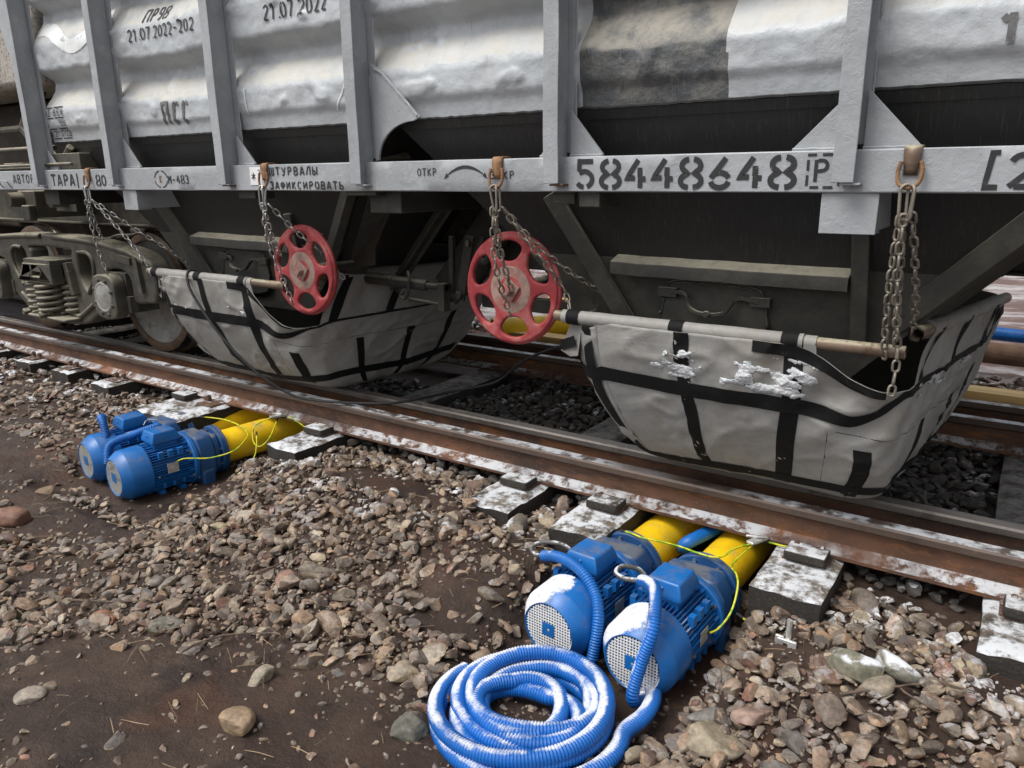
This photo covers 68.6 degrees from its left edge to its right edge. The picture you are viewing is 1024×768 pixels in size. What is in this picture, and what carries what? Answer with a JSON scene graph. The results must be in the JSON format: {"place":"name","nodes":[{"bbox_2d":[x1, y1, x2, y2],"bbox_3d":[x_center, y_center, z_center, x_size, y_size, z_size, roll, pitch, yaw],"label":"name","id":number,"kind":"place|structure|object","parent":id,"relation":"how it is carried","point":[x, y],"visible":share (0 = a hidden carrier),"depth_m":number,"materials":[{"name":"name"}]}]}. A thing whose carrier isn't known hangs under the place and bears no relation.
{"place":"outdoors","nodes":[
{"label":"outdoors","id":0,"kind":"place"},
{"bbox_2d":[0,269,1023,767],"bbox_3d":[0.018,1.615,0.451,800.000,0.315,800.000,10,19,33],"label":"ground","id":1,"kind":"structure","parent":0,"point":[100,667],"depth_m":2.83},
{"bbox_2d":[0,506,31,526],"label":"stone","id":2,"kind":"object","parent":1,"relation":"on","point":[12,516],"visible":0.91,"depth_m":3.98,"materials":[{"name":"brown stone"}]},
{"bbox_2d":[13,685,46,704],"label":"stone","id":3,"kind":"object","parent":1,"relation":"on","point":[30,694],"visible":1,"depth_m":2.65,"materials":[{"name":"beige stone"}]},
{"bbox_2d":[35,485,54,494],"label":"stone","id":4,"kind":"object","parent":1,"relation":"on","point":[48,490],"visible":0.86,"depth_m":4.43,"materials":[{"name":"beige stone"}]},
{"bbox_2d":[96,609,116,623],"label":"stone","id":5,"kind":"object","parent":1,"relation":"on","point":[113,618],"visible":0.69,"depth_m":3.12,"materials":[{"name":"brown stone"}]},
{"bbox_2d":[68,599,147,602],"bbox_3d":[-1.732,0.930,3.213,0.352,0.017,0.018,0,16,3],"label":"twig","id":6,"kind":"object","parent":1,"relation":"on","point":[83,600],"visible":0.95,"depth_m":3.21,"materials":[{"name":"brown wood"}]},
{"bbox_2d":[148,616,183,631],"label":"stone","id":7,"kind":"object","parent":1,"relation":"on","point":[160,621],"visible":0.8,"depth_m":3.05,"materials":[{"name":"grey stone"}]},
{"bbox_2d":[78,409,269,480],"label":"screw drive","id":8,"kind":"structure","parent":1,"relation":"on","point":[90,451],"depth_m":4.71,"materials":[{"name":"blue metal"}]},
{"bbox_2d":[97,414,109,438],"bbox_3d":[-2.534,0.335,4.670,0.069,0.281,0.266,-7,17,-22],"label":"ribbed hose","id":9,"kind":"object","parent":8,"relation":"attached to","point":[103,425],"visible":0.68,"depth_m":4.62,"materials":[{"name":"blue plastic"}]},
{"bbox_2d":[103,423,161,463],"bbox_3d":[-2.315,0.363,4.590,0.353,0.232,0.145,-10,18,-31],"label":"ribbed hose","id":10,"kind":"object","parent":8,"relation":"on","point":[111,444],"visible":0.68,"depth_m":4.55,"materials":[{"name":"blue plastic"}]},
{"bbox_2d":[163,598,186,614],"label":"stone","id":11,"kind":"object","parent":1,"relation":"on","point":[174,606],"visible":0.84,"depth_m":3.14,"materials":[{"name":"beige stone"}]},
{"bbox_2d":[105,417,306,499],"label":"screw drive","id":12,"kind":"structure","parent":1,"relation":"on","point":[150,465],"depth_m":4.53,"materials":[{"name":"blue metal"}]},
{"bbox_2d":[176,416,247,461],"bbox_3d":[-1.843,0.359,4.718,0.419,0.171,0.541,-1,16,-1],"label":"earth wire","id":13,"kind":"object","parent":12,"relation":"attached to","point":[225,453],"visible":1,"depth_m":4.56,"materials":[{"name":"yellow rubber"}]},
{"bbox_2d":[182,632,280,651],"bbox_3d":[-1.088,0.995,2.923,0.365,0.019,0.078,-4,16,-10],"label":"twig","id":14,"kind":"object","parent":1,"relation":"on","point":[194,644],"visible":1,"depth_m":2.94,"materials":[{"name":"brown wood"}]},
{"bbox_2d":[218,706,255,736],"bbox_3d":[-0.920,1.128,2.523,0.143,0.078,0.099,10,19,33],"label":"stone","id":15,"kind":"object","parent":1,"relation":"on","point":[238,721],"visible":1,"depth_m":2.48,"materials":[{"name":"beige stone"}]},
{"bbox_2d":[226,431,257,480],"bbox_3d":[-1.652,0.452,4.661,0.077,0.231,0.304,6,17,22],"label":"earth wire","id":16,"kind":"object","parent":1,"relation":"on","point":[256,435],"visible":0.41,"depth_m":4.71,"materials":[{"name":"yellow rubber"}]},
{"bbox_2d":[248,664,273,686],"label":"stone","id":17,"kind":"object","parent":1,"relation":"on","point":[260,672],"visible":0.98,"depth_m":2.73,"materials":[{"name":"beige stone"}]},
{"bbox_2d":[262,648,265,688],"bbox_3d":[-0.914,1.046,2.764,0.010,0.016,0.237,-5,16,-15],"label":"twig","id":18,"kind":"object","parent":1,"relation":"on","point":[264,663],"visible":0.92,"depth_m":2.81,"materials":[{"name":"wood"}]},
{"bbox_2d":[299,563,335,572],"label":"stone","id":19,"kind":"object","parent":1,"relation":"on","point":[313,567],"visible":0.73,"depth_m":3.33,"materials":[{"name":"beige stone"}]},
{"bbox_2d":[390,710,428,742],"bbox_3d":[-0.350,1.134,2.473,0.141,0.073,0.094,10,19,33],"label":"stone","id":20,"kind":"object","parent":1,"relation":"on","point":[410,726],"visible":1,"depth_m":2.45,"materials":[{"name":"grey stone"}]},
{"bbox_2d":[0,426,1001,767],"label":"straw","id":21,"kind":"object","parent":1,"relation":"on","point":[288,632],"visible":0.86,"depth_m":3.00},
{"bbox_2d":[13,325,1002,612],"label":"ballast","id":22,"kind":"structure","parent":1,"relation":"on","point":[929,459],"depth_m":4.35,"materials":[{"name":"grey gravel"}]},
{"bbox_2d":[0,324,138,359],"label":"sleeper","id":23,"kind":"object","parent":22,"relation":"on","point":[121,331],"visible":0.13,"depth_m":7.77,"materials":[{"name":"concrete"}]},
{"bbox_2d":[16,336,152,372],"bbox_3d":[-3.496,-0.462,7.653,0.275,0.226,2.763,10,19,33],"label":"sleeper","id":24,"kind":"object","parent":22,"relation":"on","point":[34,363],"visible":0.23,"depth_m":6.59,"materials":[{"name":"concrete"}]},
{"bbox_2d":[68,315,132,330],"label":"sleeper","id":25,"kind":"object","parent":22,"relation":"on","point":[115,322],"visible":0.04,"depth_m":8.44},
{"bbox_2d":[51,344,203,383],"bbox_3d":[-2.967,-0.370,7.304,0.274,0.226,2.765,10,19,33],"label":"sleeper","id":26,"kind":"object","parent":22,"relation":"on","point":[71,373],"visible":0.26,"depth_m":6.24,"materials":[{"name":"concrete"}]},
{"bbox_2d":[90,356,215,395],"bbox_3d":[-2.386,-0.262,6.893,0.273,0.226,2.813,10,19,33],"label":"sleeper","id":27,"kind":"object","parent":22,"relation":"on","point":[117,384],"visible":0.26,"depth_m":5.82,"materials":[{"name":"concrete"}]},
{"bbox_2d":[132,389,206,417],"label":"sleeper","id":28,"kind":"object","parent":22,"relation":"on","point":[183,398],"visible":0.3,"depth_m":5.25,"materials":[{"name":"concrete"}]},
{"bbox_2d":[155,395,242,429],"bbox_3d":[-1.448,-0.069,6.162,0.273,0.226,3.008,10,19,33],"label":"sleeper","id":29,"kind":"object","parent":22,"relation":"on","point":[209,407],"visible":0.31,"depth_m":5.10,"materials":[{"name":"concrete"}]},
{"bbox_2d":[0,326,1023,600],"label":"rail","id":30,"kind":"object","parent":29,"relation":"on","point":[976,568],"visible":0.95,"depth_m":3.58,"materials":[{"name":"brown metal"}]},
{"bbox_2d":[269,413,287,417],"bbox_3d":[-1.520,0.210,4.869,0.112,0.060,0.064,-11,19,-33],"label":"rail clip","id":31,"kind":"object","parent":30,"relation":"attached to","point":[277,415],"visible":1,"depth_m":4.85,"materials":[{"name":"white metal"}]},
{"bbox_2d":[252,417,281,446],"bbox_3d":[-1.557,0.308,4.769,0.195,0.140,0.223,-5,16,-16],"label":"earth wire","id":32,"kind":"object","parent":31,"relation":"attached to","point":[276,421],"visible":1,"depth_m":4.81,"materials":[{"name":"yellow rubber"}]},
{"bbox_2d":[746,534,768,544],"bbox_3d":[1.024,0.658,3.160,0.112,0.060,0.064,-11,19,-33],"label":"rail clip","id":33,"kind":"object","parent":30,"relation":"attached to","point":[756,539],"visible":1,"depth_m":3.14,"materials":[{"name":"white metal"}]},
{"bbox_2d":[764,540,786,546],"bbox_3d":[1.119,0.672,3.145,0.147,0.022,0.024,7,17,26],"label":"earth wire","id":34,"kind":"object","parent":33,"relation":"attached to","point":[766,541],"visible":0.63,"depth_m":3.15,"materials":[{"name":"yellow rubber"}]},
{"bbox_2d":[267,369,526,461],"bbox_3d":[-0.514,0.088,5.564,0.274,0.226,2.981,10,19,33],"label":"sleeper","id":35,"kind":"object","parent":22,"relation":"on","point":[314,439],"visible":0.43,"depth_m":4.62,"materials":[{"name":"concrete"}]},
{"bbox_2d":[491,331,565,344],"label":"timber beam","id":36,"kind":"structure","parent":35,"relation":"on","point":[552,338],"depth_m":6.54,"materials":[{"name":"beige wood"}]},
{"bbox_2d":[462,417,632,523],"bbox_3d":[0.701,0.297,4.764,0.274,0.226,2.982,10,19,33],"label":"sleeper","id":37,"kind":"object","parent":22,"relation":"on","point":[505,498],"visible":0.36,"depth_m":3.73,"materials":[{"name":"concrete"}]},
{"bbox_2d":[549,492,655,553],"bbox_3d":[1.110,0.368,4.495,0.274,0.226,2.979,10,19,33],"label":"sleeper","id":38,"kind":"object","parent":22,"relation":"on","point":[596,515],"visible":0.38,"depth_m":3.43,"materials":[{"name":"concrete"}]},
{"bbox_2d":[747,490,885,623],"bbox_3d":[1.855,0.498,3.998,0.276,0.226,2.992,10,19,33],"label":"sleeper","id":39,"kind":"object","parent":22,"relation":"on","point":[798,578],"visible":0.41,"depth_m":2.89,"materials":[{"name":"concrete"}]},
{"bbox_2d":[0,316,1023,551],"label":"rail","id":40,"kind":"object","parent":39,"relation":"on","point":[992,531],"visible":0.48,"depth_m":3.93,"materials":[{"name":"brown metal"}]},
{"bbox_2d":[437,342,1023,456],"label":"rail","id":41,"kind":"object","parent":39,"relation":"on","point":[999,436],"visible":0.12,"depth_m":5.63,"materials":[{"name":"brown metal"}]},
{"bbox_2d":[0,0,1023,377],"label":"hopper wagon","id":42,"kind":"object","parent":41,"relation":"on","point":[726,162],"visible":0.97,"depth_m":3.18,"materials":[{"name":"paint"}]},
{"bbox_2d":[0,220,89,234],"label":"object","id":43,"kind":"object","parent":42,"relation":"attached to","point":[6,226],"visible":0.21,"depth_m":8.66,"materials":[{"name":"metal"}]},
{"bbox_2d":[83,168,97,188],"bbox_3d":[-2.704,-1.323,4.824,0.080,0.131,0.099,10,19,33],"label":"hanger hook","id":44,"kind":"object","parent":42,"relation":"attached to","point":[86,173],"visible":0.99,"depth_m":4.80,"materials":[{"name":"brown metal"}]},
{"bbox_2d":[83,185,186,274],"bbox_3d":[-2.488,-1.004,4.920,0.582,0.586,0.185,-1,16,-2],"label":"chain sling","id":45,"kind":"object","parent":44,"relation":"hanging from","point":[89,200],"visible":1,"depth_m":4.89,"materials":[{"name":"metal"}]},
{"bbox_2d":[146,261,491,386],"bbox_3d":[-1.236,-0.490,5.276,1.636,0.814,1.817,10,19,33],"label":"canvas bag","id":46,"kind":"object","parent":45,"relation":"hanging from","point":[358,330],"visible":0.82,"depth_m":4.71,"materials":[{"name":"grey fabric"}]},
{"bbox_2d":[185,269,579,404],"bbox_3d":[-0.661,-0.253,4.432,2.695,0.798,0.743,7,18,27],"label":"cable","id":47,"kind":"object","parent":46,"relation":"hanging from","point":[348,402],"visible":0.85,"depth_m":4.61,"materials":[{"name":"black rubber"}]},
{"bbox_2d":[258,163,276,188],"bbox_3d":[-1.258,-1.074,3.871,0.080,0.131,0.099,10,19,33],"label":"hanger hook","id":48,"kind":"object","parent":42,"relation":"attached to","point":[263,170],"visible":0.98,"depth_m":3.85,"materials":[{"name":"brown metal"}]},
{"bbox_2d":[258,185,345,305],"bbox_3d":[-1.116,-0.739,4.030,0.422,0.647,0.115,-8,17,-23],"label":"chain sling","id":49,"kind":"object","parent":48,"relation":"hanging from","point":[263,206],"visible":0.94,"depth_m":3.94,"materials":[{"name":"metal"}]},
{"bbox_2d":[488,156,510,189],"bbox_3d":[-0.046,-0.865,3.074,0.080,0.131,0.099,10,19,33],"label":"hanger hook","id":50,"kind":"object","parent":42,"relation":"attached to","point":[498,170],"visible":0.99,"depth_m":3.05,"materials":[{"name":"brown metal"}]},
{"bbox_2d":[489,184,606,317],"bbox_3d":[0.172,-0.561,3.199,0.542,0.572,0.151,-3,16,-7],"label":"chain sling","id":51,"kind":"object","parent":50,"relation":"hanging from","point":[494,215],"visible":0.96,"depth_m":3.15,"materials":[{"name":"grey metal"}]},
{"bbox_2d":[553,290,1011,498],"bbox_3d":[1.332,-0.046,3.579,1.636,0.815,1.830,10,19,33],"label":"canvas bag","id":52,"kind":"object","parent":42,"relation":"hanging from","point":[790,408],"visible":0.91,"depth_m":2.93,"materials":[{"name":"grey fabric"}]},
{"bbox_2d":[895,145,925,189],"bbox_3d":[1.202,-0.650,2.253,0.080,0.131,0.099,10,19,33],"label":"hanger hook","id":53,"kind":"object","parent":42,"relation":"attached to","point":[911,161],"visible":0.94,"depth_m":2.23,"materials":[{"name":"metal"}]},
{"bbox_2d":[880,183,920,397],"bbox_3d":[1.289,-0.303,2.462,0.094,0.696,0.410,10,19,33],"label":"chain sling","id":54,"kind":"object","parent":53,"relation":"hanging from","point":[902,221],"visible":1,"depth_m":2.35,"materials":[{"name":"grey metal"}]},
{"bbox_2d":[460,333,1023,422],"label":"rail","id":55,"kind":"object","parent":39,"relation":"on","point":[1000,411],"visible":0.03,"depth_m":4.58,"materials":[{"name":"brown metal"}]},
{"bbox_2d":[975,454,1023,682],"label":"sleeper","id":56,"kind":"object","parent":22,"relation":"on","point":[1000,646],"visible":0.41,"depth_m":2.61,"materials":[{"name":"concrete"}]},
{"bbox_2d":[962,385,1023,405],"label":"timber beam","id":57,"kind":"structure","parent":56,"relation":"on","point":[996,395],"depth_m":4.72,"materials":[{"name":"beige wood"}]},
{"bbox_2d":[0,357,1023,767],"bbox_3d":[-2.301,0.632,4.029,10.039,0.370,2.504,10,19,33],"label":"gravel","id":58,"kind":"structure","parent":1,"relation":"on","point":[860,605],"depth_m":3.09,"materials":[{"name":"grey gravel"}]},
{"bbox_2d":[209,522,227,529],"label":"stone","id":59,"kind":"object","parent":58,"relation":"on","point":[217,525],"visible":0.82,"depth_m":3.78,"materials":[{"name":"beige stone"}]},
{"bbox_2d":[260,545,305,571],"bbox_3d":[-1.044,0.797,3.425,0.221,0.063,0.039,-15,21,-42],"label":"twig","id":60,"kind":"object","parent":58,"relation":"on","point":[262,570],"visible":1,"depth_m":3.40,"materials":[{"name":"wood"}]},
{"bbox_2d":[274,569,293,585],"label":"stone","id":61,"kind":"object","parent":58,"relation":"on","point":[282,573],"visible":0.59,"depth_m":3.32,"materials":[{"name":"stone"}]},
{"bbox_2d":[686,707,731,725],"bbox_3d":[0.649,1.096,2.460,0.140,0.056,0.088,10,19,33],"label":"stone","id":62,"kind":"object","parent":58,"relation":"on","point":[704,714],"visible":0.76,"depth_m":2.45,"materials":[{"name":"grey stone"}]},
{"bbox_2d":[730,705,772,725],"bbox_3d":[0.772,1.068,2.428,0.133,0.052,0.081,-10,18,-31],"label":"stone","id":63,"kind":"object","parent":58,"relation":"on","point":[749,716],"visible":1,"depth_m":2.40,"materials":[{"name":"beige stone"}]},
{"bbox_2d":[827,647,884,682],"bbox_3d":[1.140,0.936,2.520,0.132,0.100,0.208,-2,16,-5],"label":"stone","id":64,"kind":"object","parent":58,"relation":"on","point":[856,666],"visible":0.89,"depth_m":2.46,"materials":[{"name":"grey stone"}]},
{"bbox_2d":[839,682,975,695],"bbox_3d":[1.253,0.975,2.394,0.402,0.057,0.038,1,16,7],"label":"twig","id":65,"kind":"object","parent":58,"relation":"on","point":[866,691],"visible":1,"depth_m":2.40,"materials":[{"name":"wood"}]},
{"bbox_2d":[900,688,940,712],"bbox_3d":[1.271,0.988,2.341,0.018,0.011,0.131,-10,18,-30],"label":"twig","id":66,"kind":"object","parent":58,"relation":"on","point":[904,691],"visible":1,"depth_m":2.35,"materials":[{"name":"brown wood"}]},
{"bbox_2d":[427,644,661,767],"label":"ribbed hose","id":67,"kind":"object","parent":1,"relation":"on","point":[475,731],"visible":1,"depth_m":2.44,"materials":[{"name":"blue plastic"}]},
{"bbox_2d":[525,514,704,654],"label":"screw drive","id":68,"kind":"structure","parent":1,"relation":"on","point":[558,610],"depth_m":2.95,"materials":[{"name":"blue metal"}]},
{"bbox_2d":[539,550,603,661],"bbox_3d":[0.246,0.840,2.947,0.106,0.305,0.435,-8,17,-23],"label":"ribbed hose","id":69,"kind":"object","parent":68,"relation":"attached to","point":[579,569],"visible":1,"depth_m":2.84,"materials":[{"name":"blue plastic"}]},
{"bbox_2d":[529,540,570,557],"bbox_3d":[0.165,0.691,3.159,0.168,0.055,0.122,-6,16,-18],"label":"cable","id":70,"kind":"object","parent":69,"relation":"attached to","point":[548,542],"visible":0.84,"depth_m":3.16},
{"bbox_2d":[620,529,749,557],"bbox_3d":[0.729,0.673,3.142,0.578,0.040,0.192,4,16,15],"label":"earth wire","id":71,"kind":"object","parent":68,"relation":"attached to","point":[705,555],"visible":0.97,"depth_m":3.12,"materials":[{"name":"yellow rubber"}]},
{"bbox_2d":[603,531,776,693],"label":"screw drive","id":72,"kind":"structure","parent":1,"relation":"on","point":[698,593],"depth_m":2.76,"materials":[{"name":"blue metal"}]},
{"bbox_2d":[626,574,661,708],"bbox_3d":[0.478,0.909,2.677,0.105,0.392,0.362,3,16,14],"label":"ribbed hose","id":73,"kind":"object","parent":72,"relation":"attached to","point":[634,698],"visible":0.94,"depth_m":2.55,"materials":[{"name":"blue plastic"}]},
{"bbox_2d":[613,564,646,582],"bbox_3d":[0.463,0.737,2.898,0.146,0.070,0.138,10,19,33],"label":"cable","id":74,"kind":"object","parent":73,"relation":"attached to","point":[617,574],"visible":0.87,"depth_m":2.93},
{"bbox_2d":[707,544,756,634],"bbox_3d":[0.875,0.801,2.963,0.081,0.167,0.534,9,18,31],"label":"earth wire","id":75,"kind":"object","parent":72,"relation":"attached to","point":[736,594],"visible":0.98,"depth_m":2.87,"materials":[{"name":"yellow rubber"}]},
{"bbox_2d":[677,526,722,554],"bbox_3d":[1.203,0.595,3.777,0.147,0.143,1.321,13,21,40],"label":"water pipe","id":76,"kind":"object","parent":1,"relation":"on","point":[696,538],"visible":0.2,"depth_m":3.33,"materials":[{"name":"blue plastic"}]},
{"bbox_2d":[686,720,746,760],"bbox_3d":[0.651,1.123,2.369,0.178,0.069,0.158,10,19,33],"label":"stone","id":77,"kind":"object","parent":1,"relation":"on","point":[706,739],"visible":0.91,"depth_m":2.35,"materials":[{"name":"beige stone"}]},
{"bbox_2d":[468,316,1023,390],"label":"ballast","id":78,"kind":"structure","parent":1,"relation":"on","point":[1018,382],"depth_m":5.86,"materials":[{"name":"stone"}]},
{"bbox_2d":[490,315,569,334],"bbox_3d":[0.246,-0.528,6.900,0.880,0.230,0.230,-6,16,-17],"label":"yellow cylinder","id":79,"kind":"object","parent":78,"relation":"on","point":[513,324],"visible":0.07,"depth_m":6.79,"materials":[{"name":"paint"}]},
{"bbox_2d":[982,342,1023,366],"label":"pipe","id":80,"kind":"object","parent":78,"relation":"on","point":[1004,354],"visible":0.19,"depth_m":5.70,"materials":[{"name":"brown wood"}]},
{"bbox_2d":[774,619,796,648],"bbox_3d":[0.984,0.945,2.694,0.116,0.210,0.042,10,19,33],"label":"ground clamp","id":81,"kind":"object","parent":1,"relation":"on","point":[786,640],"visible":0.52,"depth_m":2.68,"materials":[{"name":"silver metal"}]},
{"bbox_2d":[736,612,744,619],"bbox_3d":[0.927,0.912,2.817,0.018,0.035,0.222,-9,18,-27],"label":"earth wire","id":82,"kind":"object","parent":81,"relation":"attached to","point":[740,615],"visible":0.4,"depth_m":2.89,"materials":[{"name":"black rubber"}]},
{"bbox_2d":[855,674,895,697],"bbox_3d":[1.182,0.981,2.436,0.113,0.069,0.097,10,19,33],"label":"stone","id":83,"kind":"object","parent":1,"relation":"on","point":[884,684],"visible":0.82,"depth_m":2.41,"materials":[{"name":"beige stone"}]},
{"bbox_2d":[874,648,922,686],"bbox_3d":[1.268,0.939,2.473,0.108,0.075,0.173,-9,17,-26],"label":"stone","id":84,"kind":"object","parent":1,"relation":"on","point":[898,669],"visible":0.82,"depth_m":2.44,"materials":[{"name":"grey stone"}]},
{"bbox_2d":[991,327,1023,342],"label":"water pipe","id":85,"kind":"object","parent":1,"relation":"on","point":[1008,334],"visible":0.08,"depth_m":6.01,"materials":[{"name":"blue plastic"}]}
]}

